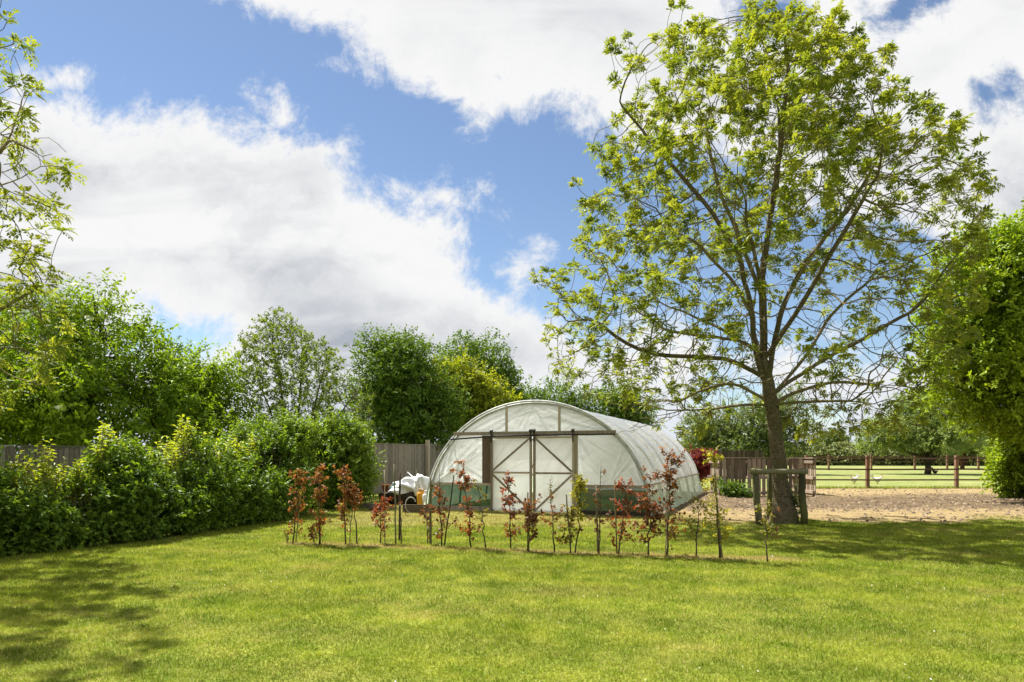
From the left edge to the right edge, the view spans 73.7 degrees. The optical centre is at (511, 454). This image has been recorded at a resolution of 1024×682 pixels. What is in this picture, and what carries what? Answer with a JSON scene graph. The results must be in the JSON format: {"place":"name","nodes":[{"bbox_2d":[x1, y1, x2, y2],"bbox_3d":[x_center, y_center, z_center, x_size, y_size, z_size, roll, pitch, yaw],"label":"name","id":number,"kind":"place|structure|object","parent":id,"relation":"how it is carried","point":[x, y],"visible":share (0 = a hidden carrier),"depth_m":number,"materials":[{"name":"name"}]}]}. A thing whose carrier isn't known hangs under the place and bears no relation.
{"place":"outdoors","nodes":[
{"label":"outdoors","id":0,"kind":"place"},
{"bbox_2d":[362,503,374,507],"bbox_3d":[-3.870,1.363,18.390,0.370,0.135,0.185,0,0,0],"label":"stone","id":1,"kind":"object","parent":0,"point":[367,505],"visible":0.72,"depth_m":18.32,"materials":[{"name":"grey stone"}]},
{"bbox_2d":[17,460,996,494],"bbox_3d":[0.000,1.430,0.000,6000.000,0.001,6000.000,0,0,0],"label":"ground","id":2,"kind":"structure","parent":0,"point":[899,474],"depth_m":44.94,"materials":[{"name":"green plant"}]},
{"bbox_2d":[333,322,477,468],"bbox_3d":[-4.470,-2.081,28.666,6.107,7.090,4.543,0,0,0],"label":"elder tree","id":3,"kind":"object","parent":2,"relation":"on","point":[410,404],"visible":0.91,"depth_m":27.78,"materials":[{"name":"green plant"}]},
{"bbox_2d":[428,344,523,437],"bbox_3d":[-1.799,-1.736,31.137,4.572,6.406,4.029,0,0,21],"label":"field maple","id":4,"kind":"object","parent":2,"relation":"on","point":[487,394],"visible":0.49,"depth_m":30.31,"materials":[{"name":"green plant"}]},
{"bbox_2d":[431,326,537,402],"bbox_3d":[-1.796,-2.688,35.944,5.677,8.275,5.318,0,0,-39],"label":"elder tree","id":5,"kind":"object","parent":2,"relation":"on","point":[474,350],"visible":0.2,"depth_m":35.35,"materials":[{"name":"green plant"}]},
{"bbox_2d":[521,374,596,411],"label":"hawthorn tree","id":6,"kind":"object","parent":2,"relation":"on","point":[571,397],"visible":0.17,"depth_m":39.34,"materials":[{"name":"green plant"}]},
{"bbox_2d":[577,375,664,426],"bbox_3d":[6.272,-1.653,40.332,5.358,6.210,4.411,0,0,0],"label":"hawthorn tree","id":7,"kind":"object","parent":2,"relation":"on","point":[615,411],"visible":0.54,"depth_m":39.40,"materials":[{"name":"green plant"}]},
{"bbox_2d":[367,435,987,465],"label":"field hedge","id":8,"kind":"object","parent":2,"relation":"on","point":[843,449],"visible":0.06,"depth_m":90.60,"materials":[{"name":"plant"}]},
{"bbox_2d":[686,443,717,484],"bbox_3d":[8.046,0.477,29.000,1.694,1.931,1.636,0,0,-24],"label":"red shrub","id":9,"kind":"object","parent":2,"relation":"on","point":[704,470],"visible":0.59,"depth_m":28.63,"materials":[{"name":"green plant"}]},
{"bbox_2d":[674,393,751,450],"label":"hawthorn tree","id":10,"kind":"object","parent":2,"relation":"on","point":[710,439],"visible":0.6,"depth_m":51.32,"materials":[{"name":"green plant"}]},
{"bbox_2d":[706,450,762,475],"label":"board fence","id":11,"kind":"object","parent":2,"relation":"on","point":[739,453],"visible":0.23,"depth_m":44.99,"materials":[{"name":"brown wood"}]},
{"bbox_2d":[723,379,822,468],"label":"hawthorn tree","id":12,"kind":"object","parent":2,"relation":"on","point":[756,437],"visible":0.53,"depth_m":49.36,"materials":[{"name":"green plant"}]},
{"bbox_2d":[812,427,851,449],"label":"oak tree","id":13,"kind":"object","parent":2,"relation":"on","point":[835,438],"visible":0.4,"depth_m":148.49,"materials":[{"name":"green plant"}]},
{"bbox_2d":[850,473,860,482],"bbox_3d":[16.833,1.172,33.519,0.647,0.510,0.228,0,0,-20],"label":"hen","id":14,"kind":"object","parent":2,"relation":"on","point":[857,476],"visible":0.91,"depth_m":33.45,"materials":[{"name":"white"}]},
{"bbox_2d":[764,455,984,468],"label":"paddock fence","id":15,"kind":"object","parent":2,"relation":"on","point":[978,461],"visible":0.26,"depth_m":63.89,"materials":[{"name":"brown wood"}]},
{"bbox_2d":[870,474,882,483],"bbox_3d":[17.875,1.172,33.514,0.647,0.510,0.228,0,0,15],"label":"hen","id":16,"kind":"object","parent":2,"relation":"on","point":[872,476],"visible":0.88,"depth_m":33.47,"materials":[{"name":"white"}]},
{"bbox_2d":[850,382,997,473],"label":"apple tree","id":17,"kind":"object","parent":2,"relation":"on","point":[922,439],"visible":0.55,"depth_m":49.97,"materials":[{"name":"green plant"}]},
{"bbox_2d":[933,408,989,467],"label":"apple tree","id":18,"kind":"object","parent":2,"relation":"on","point":[970,453],"visible":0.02,"depth_m":67.83,"materials":[{"name":"green plant"}]},
{"bbox_2d":[974,437,997,456],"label":"hawthorn tree","id":19,"kind":"object","parent":2,"relation":"on","point":[982,454],"visible":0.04,"depth_m":59.90,"materials":[{"name":"green plant"}]},
{"bbox_2d":[0,495,1023,681],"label":"lawn","id":20,"kind":"structure","parent":0,"point":[155,538],"depth_m":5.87,"materials":[{"name":"green plant"}]},
{"bbox_2d":[0,0,87,414],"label":"ash tree","id":21,"kind":"object","parent":20,"relation":"on","point":[43,372],"visible":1,"depth_m":9.80,"materials":[{"name":"green plant"}]},
{"bbox_2d":[0,267,232,459],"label":"elder tree","id":22,"kind":"object","parent":20,"relation":"on","point":[73,409],"visible":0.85,"depth_m":18.17,"materials":[{"name":"green plant"}]},
{"bbox_2d":[0,414,315,556],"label":"garden hedge","id":23,"kind":"object","parent":20,"relation":"on","point":[129,496],"visible":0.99,"depth_m":11.47,"materials":[{"name":"green plant"}]},
{"bbox_2d":[139,337,263,448],"bbox_3d":[-9.470,-1.071,20.553,4.160,5.051,3.005,0,0,0],"label":"elder tree","id":24,"kind":"object","parent":20,"relation":"on","point":[213,379],"visible":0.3,"depth_m":20.33,"materials":[{"name":"green plant"}]},
{"bbox_2d":[0,440,448,519],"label":"board fence","id":25,"kind":"object","parent":20,"relation":"on","point":[402,457],"visible":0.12,"depth_m":24.20,"materials":[{"name":"brown wood"}]},
{"bbox_2d":[212,402,326,514],"bbox_3d":[-5.985,0.230,16.467,3.070,3.108,2.455,0,0,24],"label":"garden bush","id":26,"kind":"object","parent":20,"relation":"on","point":[300,433],"visible":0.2,"depth_m":16.34,"materials":[{"name":"green plant"}]},
{"bbox_2d":[285,468,308,543],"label":"beech sapling","id":27,"kind":"object","parent":20,"relation":"on","point":[301,492],"visible":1,"depth_m":10.95,"materials":[{"name":"red plant"}]},
{"bbox_2d":[295,487,301,542],"bbox_3d":[-3.443,0.945,11.032,0.118,0.972,0.018,0,0,0],"label":"garden cane","id":28,"kind":"object","parent":20,"relation":"on","point":[298,518],"visible":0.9,"depth_m":11.03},
{"bbox_2d":[231,306,375,428],"bbox_3d":[-6.651,-1.701,22.008,4.638,6.283,4.172,0,0,0],"label":"willow tree","id":29,"kind":"object","parent":20,"relation":"on","point":[303,358],"visible":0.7,"depth_m":21.57,"materials":[{"name":"green plant"}]},
{"bbox_2d":[301,528,318,543],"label":"beech sapling","id":30,"kind":"object","parent":20,"relation":"on","point":[312,536],"visible":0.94,"depth_m":10.91,"materials":[{"name":"brown plant"}]},
{"bbox_2d":[306,464,332,544],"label":"beech sapling","id":31,"kind":"object","parent":20,"relation":"on","point":[319,493],"visible":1,"depth_m":10.80,"materials":[{"name":"red plant"}]},
{"bbox_2d":[299,405,386,509],"bbox_3d":[-5.184,0.219,18.593,3.489,3.220,2.452,0,0,0],"label":"garden bush","id":32,"kind":"object","parent":20,"relation":"on","point":[344,441],"visible":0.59,"depth_m":18.24,"materials":[{"name":"green plant"}]},
{"bbox_2d":[333,464,353,543],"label":"beech sapling","id":33,"kind":"object","parent":20,"relation":"on","point":[345,473],"visible":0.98,"depth_m":10.82,"materials":[{"name":"red plant"}]},
{"bbox_2d":[349,483,353,542],"bbox_3d":[-2.558,0.942,10.875,0.075,0.978,0.017,0,0,0],"label":"garden cane","id":34,"kind":"object","parent":20,"relation":"on","point":[350,521],"visible":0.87,"depth_m":10.87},
{"bbox_2d":[344,483,363,543],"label":"beech sapling","id":35,"kind":"object","parent":20,"relation":"on","point":[353,492],"visible":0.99,"depth_m":10.84,"materials":[{"name":"red plant"}]},
{"bbox_2d":[371,495,393,541],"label":"beech sapling","id":36,"kind":"object","parent":20,"relation":"on","point":[375,511],"visible":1,"depth_m":10.92,"materials":[{"name":"red plant"}]},
{"bbox_2d":[384,470,384,542],"bbox_3d":[-2.042,0.837,10.952,0.025,1.187,0.022,0,0,41],"label":"garden cane","id":37,"kind":"object","parent":20,"relation":"on","point":[384,504],"visible":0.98,"depth_m":10.95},
{"bbox_2d":[394,464,396,543],"bbox_3d":[-1.864,0.791,10.878,0.048,1.279,0.035,0,0,0],"label":"wooden stake","id":38,"kind":"object","parent":20,"relation":"on","point":[395,506],"visible":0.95,"depth_m":10.87,"materials":[{"name":"brown wood"}]},
{"bbox_2d":[379,487,416,503],"bbox_3d":[-2.877,1.150,19.921,1.997,0.519,1.121,0,0,0],"label":"soil heap","id":39,"kind":"object","parent":20,"relation":"on","point":[405,496],"visible":0.3,"depth_m":19.44,"materials":[{"name":"brown soil"}]},
{"bbox_2d":[388,476,428,494],"bbox_3d":[-2.930,0.888,19.608,1.268,0.554,0.756,0,0,0],"label":"bulk bag","id":40,"kind":"object","parent":39,"relation":"on","point":[407,484],"visible":0.59,"depth_m":19.37,"materials":[{"name":"white plastic"}]},
{"bbox_2d":[398,472,400,540],"bbox_3d":[-1.869,0.862,11.358,0.039,1.136,0.043,0,0,41],"label":"wooden stake","id":41,"kind":"object","parent":20,"relation":"on","point":[399,526],"visible":0.9,"depth_m":11.35,"materials":[{"name":"brown wood"}]},
{"bbox_2d":[394,501,407,541],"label":"beech sapling","id":42,"kind":"object","parent":20,"relation":"on","point":[401,502],"visible":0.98,"depth_m":10.88,"materials":[{"name":"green plant"}]},
{"bbox_2d":[402,504,428,512],"bbox_3d":[-2.355,1.320,16.737,0.676,0.200,0.045,0,0,9],"label":"timber edging","id":43,"kind":"object","parent":20,"relation":"on","point":[413,508],"visible":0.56,"depth_m":16.72,"materials":[{"name":"brown wood"}]},
{"bbox_2d":[417,488,423,504],"bbox_3d":[-2.483,1.139,18.750,0.253,0.461,0.179,0,0,0],"label":"canister","id":44,"kind":"object","parent":20,"relation":"on","point":[420,493],"visible":0.86,"depth_m":18.68,"materials":[{"name":"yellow plastic"}]},
{"bbox_2d":[414,474,428,495],"bbox_3d":[-2.510,0.881,19.105,0.488,0.709,0.458,0,0,0],"label":"bulk bag","id":45,"kind":"object","parent":20,"relation":"on","point":[421,481],"visible":0.53,"depth_m":18.93,"materials":[{"name":"white plastic"}]},
{"bbox_2d":[423,490,426,504],"bbox_3d":[-2.325,1.165,18.600,0.225,0.411,0.160,0,0,0],"label":"canister","id":46,"kind":"object","parent":20,"relation":"on","point":[424,496],"visible":0.38,"depth_m":18.54,"materials":[{"name":"white plastic"}]},
{"bbox_2d":[418,505,439,543],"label":"beech sapling","id":47,"kind":"object","parent":20,"relation":"on","point":[426,518],"visible":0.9,"depth_m":10.88,"materials":[{"name":"brown plant"}]},
{"bbox_2d":[429,478,431,543],"bbox_3d":[-1.290,0.895,10.801,0.043,1.070,0.047,0,0,0],"label":"wooden stake","id":48,"kind":"object","parent":20,"relation":"on","point":[430,511],"visible":0.87,"depth_m":10.79,"materials":[{"name":"brown wood"}]},
{"bbox_2d":[427,469,457,545],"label":"beech sapling","id":49,"kind":"object","parent":20,"relation":"on","point":[439,500],"visible":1,"depth_m":10.64,"materials":[{"name":"red plant"}]},
{"bbox_2d":[444,475,453,544],"bbox_3d":[-0.989,0.874,10.726,0.171,1.115,0.030,0,0,-3],"label":"wooden stake","id":50,"kind":"object","parent":20,"relation":"on","point":[449,509],"visible":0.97,"depth_m":10.72,"materials":[{"name":"brown wood"}]},
{"bbox_2d":[449,460,482,546],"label":"beech sapling","id":51,"kind":"object","parent":20,"relation":"on","point":[466,479],"visible":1,"depth_m":10.46,"materials":[{"name":"red plant"}]},
{"bbox_2d":[472,478,488,546],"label":"beech sapling","id":52,"kind":"object","parent":20,"relation":"on","point":[478,489],"visible":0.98,"depth_m":10.42,"materials":[{"name":"red plant"}]},
{"bbox_2d":[499,470,522,548],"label":"beech sapling","id":53,"kind":"object","parent":20,"relation":"on","point":[507,498],"visible":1,"depth_m":10.26,"materials":[{"name":"red plant"}]},
{"bbox_2d":[527,492,528,550],"bbox_3d":[0.233,0.991,10.095,0.026,0.879,0.036,0,0,0],"label":"wooden stake","id":54,"kind":"object","parent":20,"relation":"on","point":[527,528],"visible":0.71,"depth_m":10.09,"materials":[{"name":"brown wood"}]},
{"bbox_2d":[517,493,543,550],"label":"beech sapling","id":55,"kind":"object","parent":20,"relation":"on","point":[532,519],"visible":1,"depth_m":9.96,"materials":[{"name":"brown plant"}]},
{"bbox_2d":[540,476,566,551],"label":"beech sapling","id":56,"kind":"object","parent":20,"relation":"on","point":[552,511],"visible":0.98,"depth_m":9.96,"materials":[{"name":"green plant"}]},
{"bbox_2d":[424,400,704,516],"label":"polytunnel","id":57,"kind":"structure","parent":20,"relation":"on","point":[533,446],"depth_m":16.73,"materials":[{"name":"white plastic"}]},
{"bbox_2d":[489,429,531,510],"bbox_3d":[-0.039,0.371,16.757,1.093,1.998,0.101,0,0,21],"label":"door","id":58,"kind":"structure","parent":57,"relation":"in","point":[513,454],"depth_m":16.78,"materials":[{"name":"white plastic"}]},
{"bbox_2d":[532,428,574,512],"bbox_3d":[0.986,0.376,16.361,1.035,2.008,0.099,0,0,21],"label":"door","id":59,"kind":"structure","parent":57,"relation":"in","point":[553,456],"depth_m":16.40,"materials":[{"name":"white plastic"}]},
{"bbox_2d":[551,504,583,553],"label":"beech sapling","id":60,"kind":"object","parent":20,"relation":"on","point":[570,536],"visible":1,"depth_m":9.85,"materials":[{"name":"green plant"}]},
{"bbox_2d":[566,495,571,552],"bbox_3d":[0.821,1.004,9.900,0.085,0.854,0.026,0,0,0],"label":"wooden stake","id":61,"kind":"object","parent":20,"relation":"on","point":[568,518],"visible":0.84,"depth_m":9.89,"materials":[{"name":"brown wood"}]},
{"bbox_2d":[569,473,588,552],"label":"beech sapling","id":62,"kind":"object","parent":20,"relation":"on","point":[580,483],"visible":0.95,"depth_m":9.90,"materials":[{"name":"green plant"}]},
{"bbox_2d":[201,531,988,681],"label":"clover flowers","id":63,"kind":"object","parent":20,"relation":"on","point":[711,559],"visible":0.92,"depth_m":6.93,"materials":[{"name":"white plant"}]},
{"bbox_2d":[596,485,598,552],"bbox_3d":[1.239,0.935,9.902,0.046,0.990,0.035,0,0,0],"label":"wooden stake","id":64,"kind":"object","parent":20,"relation":"on","point":[597,517],"visible":0.82,"depth_m":9.89,"materials":[{"name":"wood"}]},
{"bbox_2d":[587,469,612,552],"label":"beech sapling","id":65,"kind":"object","parent":20,"relation":"on","point":[600,521],"visible":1,"depth_m":9.80,"materials":[{"name":"red plant"}]},
{"bbox_2d":[614,480,617,553],"bbox_3d":[1.495,0.897,9.836,0.058,1.067,0.029,0,0,0],"label":"garden cane","id":66,"kind":"object","parent":20,"relation":"on","point":[615,517],"visible":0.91,"depth_m":9.83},
{"bbox_2d":[605,477,641,553],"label":"beech sapling","id":67,"kind":"object","parent":20,"relation":"on","point":[619,486],"visible":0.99,"depth_m":9.76,"materials":[{"name":"red plant"}]},
{"bbox_2d":[630,465,667,554],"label":"beech sapling","id":68,"kind":"object","parent":20,"relation":"on","point":[656,509],"visible":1,"depth_m":9.66,"materials":[{"name":"red plant"}]},
{"bbox_2d":[665,481,667,553],"bbox_3d":[2.199,0.859,9.714,0.044,1.143,0.020,0,0,0],"label":"garden cane","id":69,"kind":"object","parent":20,"relation":"on","point":[666,519],"visible":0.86,"depth_m":9.71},
{"bbox_2d":[649,446,686,555],"bbox_3d":[2.208,0.649,9.686,0.523,1.565,0.508,0,0,12],"label":"beech sapling","id":70,"kind":"object","parent":20,"relation":"on","point":[673,461],"visible":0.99,"depth_m":9.63,"materials":[{"name":"red plant"}]},
{"bbox_2d":[682,495,708,556],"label":"beech sapling","id":71,"kind":"object","parent":20,"relation":"on","point":[694,520],"visible":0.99,"depth_m":9.51,"materials":[{"name":"green plant"}]},
{"bbox_2d":[700,445,734,558],"bbox_3d":[2.819,0.649,9.369,0.494,1.564,0.404,0,0,0],"label":"beech sapling","id":72,"kind":"object","parent":20,"relation":"on","point":[714,458],"visible":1,"depth_m":9.34,"materials":[{"name":"green plant"}]},
{"bbox_2d":[713,469,722,557],"bbox_3d":[2.843,0.811,9.423,0.137,1.242,0.046,0,0,0],"label":"wooden stake","id":73,"kind":"object","parent":20,"relation":"on","point":[714,471],"visible":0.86,"depth_m":9.41,"materials":[{"name":"brown wood"}]},
{"bbox_2d":[528,0,1004,524],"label":"ash tree","id":74,"kind":"object","parent":20,"relation":"on","point":[792,110],"visible":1,"depth_m":13.50,"materials":[{"name":"green plant"}]},
{"bbox_2d":[754,499,780,562],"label":"beech sapling","id":75,"kind":"object","parent":20,"relation":"on","point":[765,520],"visible":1,"depth_m":9.03,"materials":[{"name":"green plant"}]},
{"bbox_2d":[749,468,807,524],"bbox_3d":[5.655,0.849,14.198,1.028,1.172,1.811,0,0,32],"label":"tree guard","id":76,"kind":"object","parent":20,"relation":"on","point":[756,472],"visible":0.9,"depth_m":13.79,"materials":[{"name":"wood"}]},
{"bbox_2d":[790,478,808,522],"bbox_3d":[5.842,1.001,14.197,0.540,1.062,0.635,0,0,-35],"label":"ivy","id":77,"kind":"object","parent":20,"relation":"on","point":[795,499],"visible":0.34,"depth_m":14.13,"materials":[{"name":"green plant"}]},
{"bbox_2d":[0,0,1023,453],"label":"sky","id":78,"kind":"structure","parent":0,"point":[342,166],"materials":[{"name":"blue"}]},
{"bbox_2d":[668,488,1023,523],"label":"dirt track","id":79,"kind":"structure","parent":0,"point":[891,516],"depth_m":18.77,"materials":[{"name":"beige soil"}]},
{"bbox_2d":[707,457,722,493],"bbox_3d":[7.426,0.756,24.700,0.150,1.308,2.020,0,0,0],"label":"pallet","id":80,"kind":"object","parent":79,"relation":"on","point":[712,468],"visible":0.29,"depth_m":24.99,"materials":[{"name":"beige wood"}]},
{"bbox_2d":[718,457,746,495],"bbox_3d":[7.637,0.750,23.630,0.973,1.320,0.150,0,0,0],"label":"pallet","id":81,"kind":"object","parent":79,"relation":"on","point":[728,467],"visible":0.64,"depth_m":23.59,"materials":[{"name":"brown wood"}]},
{"bbox_2d":[714,477,760,497],"bbox_3d":[7.656,1.170,22.975,1.422,0.877,1.084,0,0,-19],"label":"nettle clump","id":82,"kind":"object","parent":79,"relation":"on","point":[734,489],"visible":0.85,"depth_m":22.80,"materials":[{"name":"green plant"}]},
{"bbox_2d":[747,457,770,495],"bbox_3d":[8.566,0.750,23.630,0.864,1.320,0.150,0,0,0],"label":"pallet","id":83,"kind":"object","parent":79,"relation":"on","point":[758,461],"visible":0.57,"depth_m":23.59,"materials":[{"name":"brown wood"}]},
{"bbox_2d":[786,457,804,494],"bbox_3d":[9.665,0.750,23.780,1.024,1.320,0.150,0,0,0],"label":"pallet","id":84,"kind":"object","parent":79,"relation":"on","point":[796,461],"visible":0.34,"depth_m":23.74,"materials":[{"name":"brown wood"}]},
{"bbox_2d":[792,458,815,494],"bbox_3d":[10.599,0.756,24.909,0.150,1.308,2.038,0,0,0],"label":"pallet","id":85,"kind":"object","parent":79,"relation":"on","point":[806,464],"visible":0.46,"depth_m":24.30,"materials":[{"name":"beige wood"}]},
{"bbox_2d":[677,488,1023,521],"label":"rubble","id":86,"kind":"object","parent":79,"relation":"on","point":[955,495],"visible":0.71,"depth_m":19.36,"materials":[{"name":"beige gravel"}]},
{"bbox_2d":[804,455,993,487],"bbox_3d":[18.977,0.740,28.987,13.058,1.440,0.174,0,0,0],"label":"paddock fence","id":87,"kind":"object","parent":79,"relation":"on","point":[867,469],"visible":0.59,"depth_m":28.90,"materials":[{"name":"brown wood"}]},
{"bbox_2d":[811,485,994,488],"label":"grass verge","id":88,"kind":"object","parent":79,"relation":"on","point":[890,487],"depth_m":28.97,"materials":[{"name":"green plant"}]},
{"bbox_2d":[889,197,1023,461],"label":"hornbeam tree","id":89,"kind":"object","parent":79,"relation":"on","point":[991,380],"visible":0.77,"depth_m":20.43,"materials":[{"name":"green plant"}]},
{"bbox_2d":[980,425,1023,497],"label":"hornbeam bush","id":90,"kind":"object","parent":79,"relation":"on","point":[1007,476],"visible":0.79,"depth_m":22.41,"materials":[{"name":"green plant"}]},
{"bbox_3d":[-3.891,1.289,20.600,0.336,0.262,0.336,0,0,0],"label":"flower pot","id":91,"kind":"object","parent":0,"visible":0},
{"bbox_2d":[381,484,391,491],"bbox_3d":[-3.813,1.029,20.800,0.336,0.262,0.336,0,0,0],"label":"flower pot","id":92,"kind":"object","parent":91,"relation":"on","point":[386,486],"visible":0.46,"depth_m":20.68,"materials":[{"name":"ceramic"}]}
]}

